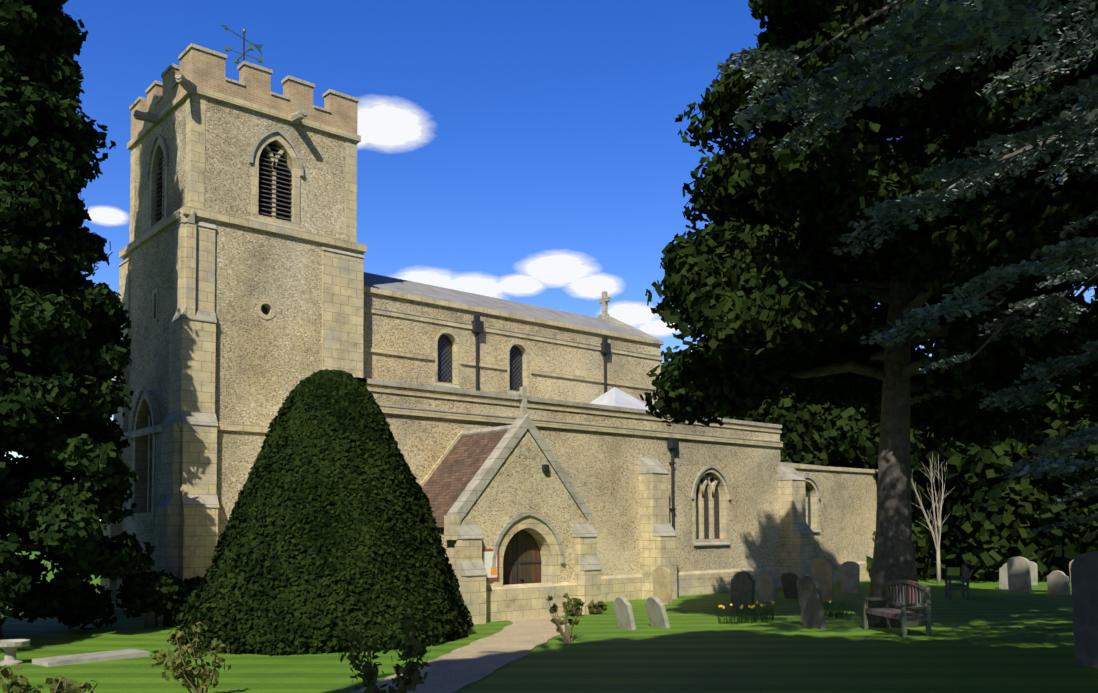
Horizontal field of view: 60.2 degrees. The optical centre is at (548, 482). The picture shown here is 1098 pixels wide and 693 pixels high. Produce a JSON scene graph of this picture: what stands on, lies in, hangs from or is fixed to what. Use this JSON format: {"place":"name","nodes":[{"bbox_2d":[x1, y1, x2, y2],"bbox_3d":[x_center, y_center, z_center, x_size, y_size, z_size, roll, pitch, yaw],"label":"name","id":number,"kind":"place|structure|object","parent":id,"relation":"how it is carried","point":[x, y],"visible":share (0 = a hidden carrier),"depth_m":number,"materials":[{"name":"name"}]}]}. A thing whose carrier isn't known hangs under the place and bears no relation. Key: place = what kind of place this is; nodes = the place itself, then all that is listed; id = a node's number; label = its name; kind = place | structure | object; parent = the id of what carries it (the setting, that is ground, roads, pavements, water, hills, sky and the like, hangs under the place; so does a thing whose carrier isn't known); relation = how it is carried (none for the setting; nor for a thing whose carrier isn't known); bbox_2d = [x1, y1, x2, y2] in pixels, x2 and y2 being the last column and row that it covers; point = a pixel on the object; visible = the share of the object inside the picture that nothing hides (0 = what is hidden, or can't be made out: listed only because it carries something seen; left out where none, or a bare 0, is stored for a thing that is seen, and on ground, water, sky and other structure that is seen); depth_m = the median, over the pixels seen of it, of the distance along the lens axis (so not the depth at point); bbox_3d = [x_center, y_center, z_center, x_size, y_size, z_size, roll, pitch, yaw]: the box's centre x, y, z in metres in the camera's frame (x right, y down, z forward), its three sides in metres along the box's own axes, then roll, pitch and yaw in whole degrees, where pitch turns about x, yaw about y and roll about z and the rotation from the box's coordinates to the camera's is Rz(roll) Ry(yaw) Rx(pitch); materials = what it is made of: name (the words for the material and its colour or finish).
{"place":"outdoors","nodes":[
{"label":"outdoors","id":0,"kind":"place"},
{"bbox_2d":[351,616,569,692],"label":"path","id":1,"kind":"structure","parent":0,"point":[461,667],"depth_m":16.02,"materials":[{"name":"beige gravel"}]},
{"bbox_2d":[0,534,1097,692],"bbox_3d":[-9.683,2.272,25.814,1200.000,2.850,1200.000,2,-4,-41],"label":"ground","id":2,"kind":"structure","parent":0,"point":[989,636],"depth_m":15.82,"materials":[{"name":"green plant"}]},
{"bbox_2d":[0,639,29,665],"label":"bird bath","id":3,"kind":"object","parent":2,"relation":"on","point":[9,647],"visible":0.96,"depth_m":16.75,"materials":[{"name":"grey stone"}]},
{"bbox_2d":[0,664,97,692],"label":"rose bush","id":4,"kind":"object","parent":2,"relation":"on","point":[63,685],"visible":1,"depth_m":9.20,"materials":[{"name":"green plant"}]},
{"bbox_2d":[0,0,156,638],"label":"conifer tree","id":5,"kind":"object","parent":2,"relation":"on","point":[66,484],"visible":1,"depth_m":20.87,"materials":[{"name":"green plant"}]},
{"bbox_2d":[32,649,149,666],"bbox_3d":[-8.266,3.199,17.164,0.700,0.140,1.800,-3,-3,41],"label":"ledger stone","id":6,"kind":"object","parent":2,"relation":"on","point":[88,657],"visible":0.71,"depth_m":16.98,"materials":[{"name":"grey stone"}]},
{"bbox_2d":[116,568,201,627],"bbox_3d":[-12.226,2.887,20.611,2.740,1.772,11.090,-2,-3,38],"label":"shrub","id":7,"kind":"object","parent":2,"relation":"on","point":[152,595],"visible":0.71,"depth_m":23.39,"materials":[{"name":"green plant"}]},
{"bbox_2d":[147,619,230,692],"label":"rose bush","id":8,"kind":"object","parent":2,"relation":"on","point":[184,670],"visible":1,"depth_m":11.56,"materials":[{"name":"green plant"}]},
{"bbox_2d":[176,368,473,655],"bbox_3d":[-4.559,0.514,20.092,6.057,5.830,6.027,2,-4,-41],"label":"clipped yew bush","id":9,"kind":"object","parent":2,"relation":"on","point":[329,534],"visible":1,"depth_m":18.38,"materials":[{"name":"green plant"}]},
{"bbox_2d":[338,613,430,692],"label":"rose bush","id":10,"kind":"object","parent":2,"relation":"on","point":[412,647],"visible":1,"depth_m":9.48,"materials":[{"name":"green plant"}]},
{"bbox_2d":[100,25,877,623],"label":"church","id":11,"kind":"structure","parent":2,"relation":"on","point":[544,453],"depth_m":28.21,"materials":[{"name":"stone"},{"name":"brick"},{"name":"clay tile"}]},
{"bbox_2d":[503,529,540,584],"bbox_3d":[-0.869,2.549,25.220,1.740,2.750,0.080,2,-4,-41],"label":"church door","id":12,"kind":"structure","parent":11,"relation":"in","point":[528,548],"depth_m":25.34,"materials":[{"name":"brown wood"}]},
{"bbox_2d":[546,593,585,642],"bbox_3d":[0.285,2.643,18.385,0.770,0.999,0.875,0,-3,-6],"label":"rose bush","id":13,"kind":"object","parent":2,"relation":"on","point":[558,622],"visible":1,"depth_m":18.25,"materials":[{"name":"green plant"}]},
{"bbox_2d":[562,598,583,615],"bbox_3d":[0.712,3.325,25.123,0.533,0.555,0.745,2,-4,-41],"label":"rose bush","id":14,"kind":"object","parent":2,"relation":"on","point":[578,608],"visible":0.56,"depth_m":24.94,"materials":[{"name":"green plant"}]},
{"bbox_2d":[587,600,606,613],"bbox_3d":[1.260,3.398,25.622,0.447,0.453,0.613,19,-19,-82],"label":"rose bush","id":15,"kind":"object","parent":2,"relation":"on","point":[597,607],"visible":0.98,"depth_m":25.54,"materials":[{"name":"green plant"}]},
{"bbox_2d":[613,596,636,629],"bbox_3d":[1.685,3.036,20.848,0.110,1.083,0.620,-13,3,-26],"label":"headstone","id":16,"kind":"object","parent":2,"relation":"on","point":[623,612],"visible":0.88,"depth_m":20.72,"materials":[{"name":"grey stone"}]},
{"bbox_2d":[645,596,670,627],"bbox_3d":[2.432,3.039,21.040,0.110,1.073,0.660,-18,5,-26],"label":"headstone","id":17,"kind":"object","parent":2,"relation":"on","point":[656,611],"visible":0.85,"depth_m":20.91,"materials":[{"name":"grey stone"}]},
{"bbox_2d":[652,567,672,604],"bbox_3d":[3.499,3.353,29.192,0.110,1.500,0.720,-3,0,-39],"label":"headstone","id":18,"kind":"object","parent":2,"relation":"on","point":[662,585],"visible":0.85,"depth_m":29.09,"materials":[{"name":"beige stone"}]},
{"bbox_2d":[730,572,754,613],"bbox_3d":[5.000,3.030,24.529,0.110,1.428,0.800,6,-6,-31],"label":"headstone","id":19,"kind":"object","parent":2,"relation":"on","point":[742,588],"visible":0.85,"depth_m":24.48,"materials":[{"name":"grey stone"}]},
{"bbox_2d":[716,601,775,622],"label":"daffodils","id":20,"kind":"object","parent":2,"relation":"on","point":[755,616],"visible":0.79,"depth_m":21.95,"materials":[{"name":"green plant"}]},
{"bbox_2d":[757,574,775,601],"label":"headstone","id":21,"kind":"object","parent":2,"relation":"on","point":[766,590],"visible":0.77,"depth_m":29.13,"materials":[{"name":"grey stone"}]},
{"bbox_2d":[781,573,797,598],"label":"headstone","id":22,"kind":"object","parent":2,"relation":"on","point":[789,580],"visible":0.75,"depth_m":30.39,"materials":[{"name":"grey stone"}]},
{"bbox_2d":[796,574,826,629],"bbox_3d":[5.543,2.676,20.011,0.110,1.491,0.900,-8,-1,-11],"label":"headstone","id":23,"kind":"object","parent":2,"relation":"on","point":[810,601],"visible":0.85,"depth_m":19.89,"materials":[{"name":"grey stone"}]},
{"bbox_2d":[811,558,833,601],"bbox_3d":[8.236,3.116,28.562,0.110,1.650,0.740,4,-5,-39],"label":"headstone","id":24,"kind":"object","parent":2,"relation":"on","point":[822,571],"visible":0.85,"depth_m":28.44,"materials":[{"name":"beige stone"}]},
{"bbox_2d":[823,599,852,618],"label":"flowers","id":25,"kind":"object","parent":2,"relation":"on","point":[841,611],"visible":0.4,"depth_m":22.74,"materials":[{"name":"green plant"}]},
{"bbox_2d":[841,561,859,592],"bbox_3d":[10.442,3.458,32.870,0.110,1.450,0.700,5,-5,-36],"label":"headstone","id":26,"kind":"object","parent":2,"relation":"on","point":[850,575],"visible":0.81,"depth_m":32.82,"materials":[{"name":"grey stone"}]},
{"bbox_2d":[639,0,1097,627],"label":"yew tree","id":27,"kind":"object","parent":2,"relation":"on","point":[769,288],"visible":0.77,"depth_m":18.26,"materials":[{"name":"green plant"}]},
{"bbox_2d":[661,292,1097,582],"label":"hedge trees","id":28,"kind":"object","parent":2,"relation":"on","point":[992,520],"visible":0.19,"depth_m":38.23,"materials":[{"name":"green plant"}]},
{"bbox_2d":[863,579,930,636],"bbox_3d":[6.772,2.426,18.535,0.550,1.040,1.700,0,-3,-6],"label":"bench","id":29,"kind":"object","parent":2,"relation":"on","point":[888,612],"visible":0.96,"depth_m":18.33,"materials":[{"name":"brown wood"}]},
{"bbox_2d":[716,0,1097,535],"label":"cedar tree","id":30,"kind":"object","parent":2,"relation":"on","point":[958,30],"visible":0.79,"depth_m":10.42,"materials":[{"name":"green plant"}]},
{"bbox_2d":[911,454,954,583],"bbox_3d":[15.360,1.484,38.315,2.861,5.369,2.330,0,-3,-4],"label":"bare young tree","id":31,"kind":"object","parent":2,"relation":"on","point":[936,537],"visible":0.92,"depth_m":37.87,"materials":[{"name":"beige plant"}]},
{"bbox_2d":[945,564,969,599],"bbox_3d":[12.258,2.975,28.501,0.550,1.040,1.600,-1,-3,19],"label":"bench","id":32,"kind":"object","parent":2,"relation":"on","point":[950,586],"visible":0.98,"depth_m":27.95,"materials":[{"name":"grey wood"}]},
{"bbox_2d":[999,563,1007,588],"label":"headstone","id":33,"kind":"object","parent":2,"relation":"on","point":[1003,578],"visible":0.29,"depth_m":32.85,"materials":[{"name":"grey stone"}]},
{"bbox_2d":[1007,556,1031,591],"bbox_3d":[15.468,3.190,31.174,0.110,1.500,0.750,-2,-1,-31],"label":"headstone","id":34,"kind":"object","parent":2,"relation":"on","point":[1019,573],"visible":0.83,"depth_m":31.12,"materials":[{"name":"grey stone"}]},
{"bbox_2d":[1029,561,1037,584],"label":"headstone","id":35,"kind":"object","parent":2,"relation":"on","point":[1034,572],"visible":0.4,"depth_m":34.91,"materials":[{"name":"grey stone"}]},
{"bbox_2d":[1047,570,1069,594],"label":"headstone","id":36,"kind":"object","parent":2,"relation":"on","point":[1058,582],"visible":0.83,"depth_m":28.97,"materials":[{"name":"grey stone"}]},
{"bbox_2d":[1069,560,1073,583],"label":"headstone","id":37,"kind":"object","parent":2,"relation":"on","point":[1070,562],"visible":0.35,"depth_m":32.61,"materials":[{"name":"beige stone"}]},
{"bbox_2d":[1070,551,1097,666],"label":"headstone","id":38,"kind":"object","parent":2,"relation":"on","point":[1084,577],"visible":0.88,"depth_m":13.17,"materials":[{"name":"grey stone"}]},
{"bbox_2d":[5,0,1096,520],"label":"sky","id":39,"kind":"structure","parent":0,"point":[532,152],"materials":[{"name":"blue"}]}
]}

